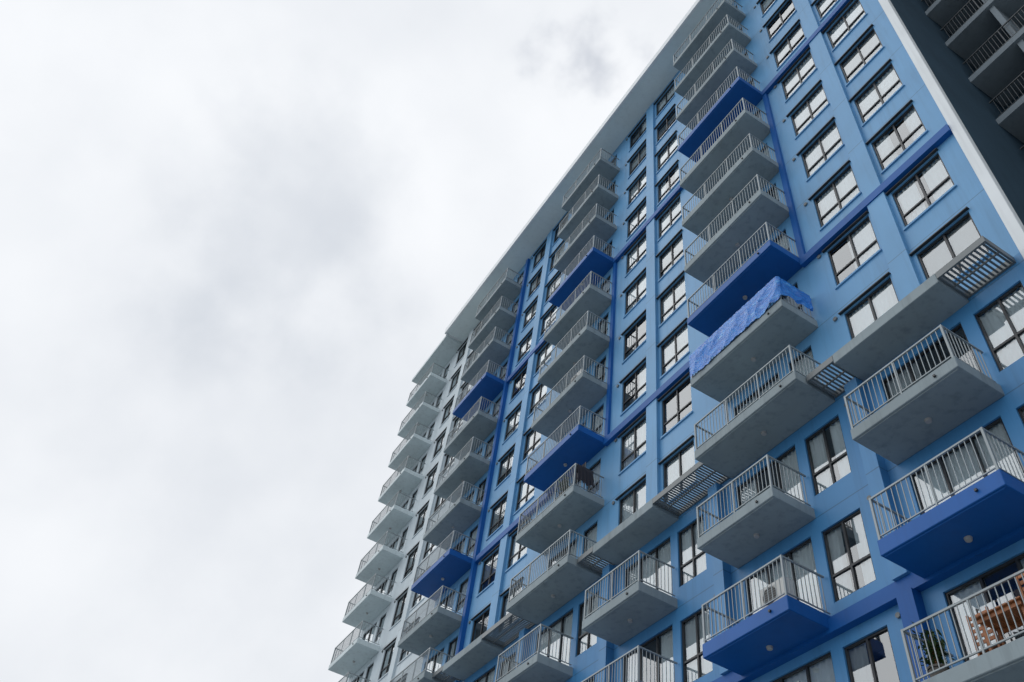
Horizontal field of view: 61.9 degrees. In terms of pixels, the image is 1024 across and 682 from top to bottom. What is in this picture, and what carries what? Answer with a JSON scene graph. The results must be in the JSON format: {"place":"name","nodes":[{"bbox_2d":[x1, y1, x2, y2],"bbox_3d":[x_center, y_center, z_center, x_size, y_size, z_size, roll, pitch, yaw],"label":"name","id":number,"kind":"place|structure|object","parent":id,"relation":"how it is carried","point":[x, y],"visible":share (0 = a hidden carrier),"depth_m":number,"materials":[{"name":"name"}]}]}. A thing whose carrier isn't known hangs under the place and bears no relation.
{"place":"outdoors","nodes":[
{"label":"outdoors","id":0,"kind":"place"},
{"bbox_2d":[0,0,695,681],"label":"sky","id":1,"kind":"structure","parent":0,"point":[237,236],"materials":[{"name":"white"}]},
{"bbox_2d":[347,0,1023,681],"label":"walls","id":2,"kind":"structure","parent":0,"point":[847,494],"depth_m":26.75,"materials":[{"name":"blue paint"}]},
{"bbox_2d":[412,0,734,383],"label":"roof","id":3,"kind":"structure","parent":2,"relation":"on","point":[646,89],"depth_m":52.85,"materials":[{"name":"paint"}]},
{"bbox_2d":[381,6,900,652],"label":"vents","id":4,"kind":"object","parent":2,"relation":"attached to","point":[835,318],"visible":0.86,"depth_m":32.84,"materials":[{"name":"metal"}]},
{"bbox_2d":[328,0,1023,681],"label":"slabs","id":5,"kind":"structure","parent":2,"relation":"attached to","point":[952,394],"depth_m":28.39,"materials":[{"name":"grey paint"}]},
{"bbox_2d":[556,473,569,495],"bbox_3d":[1.950,5.526,32.131,0.527,1.369,0.673,28,-51,-15],"label":"potted plant","id":6,"kind":"object","parent":5,"relation":"on","point":[564,485],"visible":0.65,"depth_m":32.16,"materials":[{"name":"green plant"}]},
{"bbox_2d":[573,462,585,489],"bbox_3d":[2.513,5.310,31.940,0.450,1.500,0.825,28,-51,-15],"label":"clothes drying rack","id":7,"kind":"object","parent":5,"relation":"on","point":[584,465],"visible":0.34,"depth_m":32.25,"materials":[{"name":"metal"}]},
{"bbox_2d":[352,8,977,678],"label":"lamps","id":8,"kind":"object","parent":5,"relation":"on","point":[966,538],"visible":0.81,"depth_m":25.55,"materials":[{"name":"plastic"}]},
{"bbox_2d":[330,0,1023,681],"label":"railings","id":9,"kind":"object","parent":5,"relation":"on","point":[564,552],"visible":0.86,"depth_m":27.38,"materials":[{"name":"grey metal"}]},
{"bbox_2d":[576,464,593,485],"bbox_3d":[2.687,4.996,31.480,0.755,0.896,0.208,28,-51,-15],"label":"hanging blanket","id":10,"kind":"object","parent":9,"relation":"hanging from","point":[585,475],"visible":1,"depth_m":31.47,"materials":[{"name":"fabric"}]},
{"bbox_2d":[689,276,812,377],"bbox_3d":[7.227,-0.115,26.103,1.356,1.150,4.079,28,-51,-15],"label":"blue tarpaulin","id":11,"kind":"object","parent":9,"relation":"hanging from","point":[740,320],"visible":1,"depth_m":25.61,"materials":[{"name":"plastic"}]},
{"bbox_2d":[432,236,1015,681],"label":"grilles","id":12,"kind":"object","parent":5,"relation":"on","point":[810,376],"visible":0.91,"depth_m":24.87,"materials":[{"name":"metal"}]},
{"bbox_2d":[760,577,796,608],"bbox_3d":[5.954,5.747,19.122,0.320,0.620,0.800,28,-51,-15],"label":"air conditioner unit","id":13,"kind":"object","parent":5,"relation":"on","point":[774,590],"visible":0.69,"depth_m":19.08,"materials":[{"name":"metal"}]},
{"bbox_2d":[912,622,955,677],"bbox_3d":[7.451,5.510,15.088,0.590,1.266,0.581,28,-51,-15],"label":"potted plant","id":14,"kind":"object","parent":5,"relation":"on","point":[933,655],"visible":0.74,"depth_m":15.01,"materials":[{"name":"green plant"}]},
{"bbox_2d":[966,606,1001,655],"bbox_3d":[8.259,5.214,14.622,0.420,1.150,0.440,28,-51,-15],"label":"wooden chair","id":15,"kind":"object","parent":5,"relation":"on","point":[992,637],"visible":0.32,"depth_m":14.67,"materials":[{"name":"brown wood"}]},
{"bbox_2d":[975,586,1023,645],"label":"clothes drying rack","id":16,"kind":"object","parent":5,"relation":"on","point":[1016,592],"visible":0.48,"depth_m":15.11,"materials":[{"name":"metal"}]},
{"bbox_2d":[976,596,1023,650],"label":"wooden table","id":17,"kind":"object","parent":5,"relation":"on","point":[1009,617],"visible":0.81,"depth_m":14.28,"materials":[{"name":"brown wood"}]},
{"bbox_2d":[1013,573,1023,598],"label":"wooden chair","id":18,"kind":"object","parent":5,"relation":"on","point":[1021,582],"visible":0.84,"depth_m":14.00,"materials":[{"name":"brown wood"}]},
{"bbox_2d":[377,0,991,681],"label":"hoods","id":19,"kind":"object","parent":2,"relation":"attached to","point":[893,188],"visible":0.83,"depth_m":33.12,"materials":[{"name":"blue paint"}]},
{"bbox_2d":[352,0,1023,681],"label":"reveals","id":20,"kind":"object","parent":2,"relation":"attached to","point":[688,382],"visible":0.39,"depth_m":31.43,"materials":[{"name":"blue paint"}]},
{"bbox_2d":[353,0,1023,681],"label":"frames","id":21,"kind":"structure","parent":2,"relation":"attached to","point":[851,516],"depth_m":27.80,"materials":[{"name":"black metal"}]},
{"bbox_2d":[355,0,1023,681],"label":"window panes","id":22,"kind":"object","parent":2,"relation":"attached to","point":[939,256],"visible":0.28,"depth_m":24.41,"materials":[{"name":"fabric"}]},
{"bbox_2d":[383,2,1023,681],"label":"interior","id":23,"kind":"object","parent":2,"relation":"attached to","point":[885,664],"visible":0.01,"depth_m":24.78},
{"bbox_2d":[386,0,1023,681],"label":"bands","id":24,"kind":"object","parent":2,"relation":"attached to","point":[904,590],"visible":0.81,"depth_m":28.99,"materials":[{"name":"blue paint"}]},
{"bbox_2d":[878,0,1023,258],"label":"fin","id":25,"kind":"object","parent":2,"relation":"attached to","point":[1009,217],"visible":1,"depth_m":22.74,"materials":[{"name":"white paint"}]},
{"bbox_2d":[890,0,1023,224],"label":"side block","id":26,"kind":"structure","parent":2,"relation":"attached to","point":[998,141],"depth_m":28.11,"materials":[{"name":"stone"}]}
]}

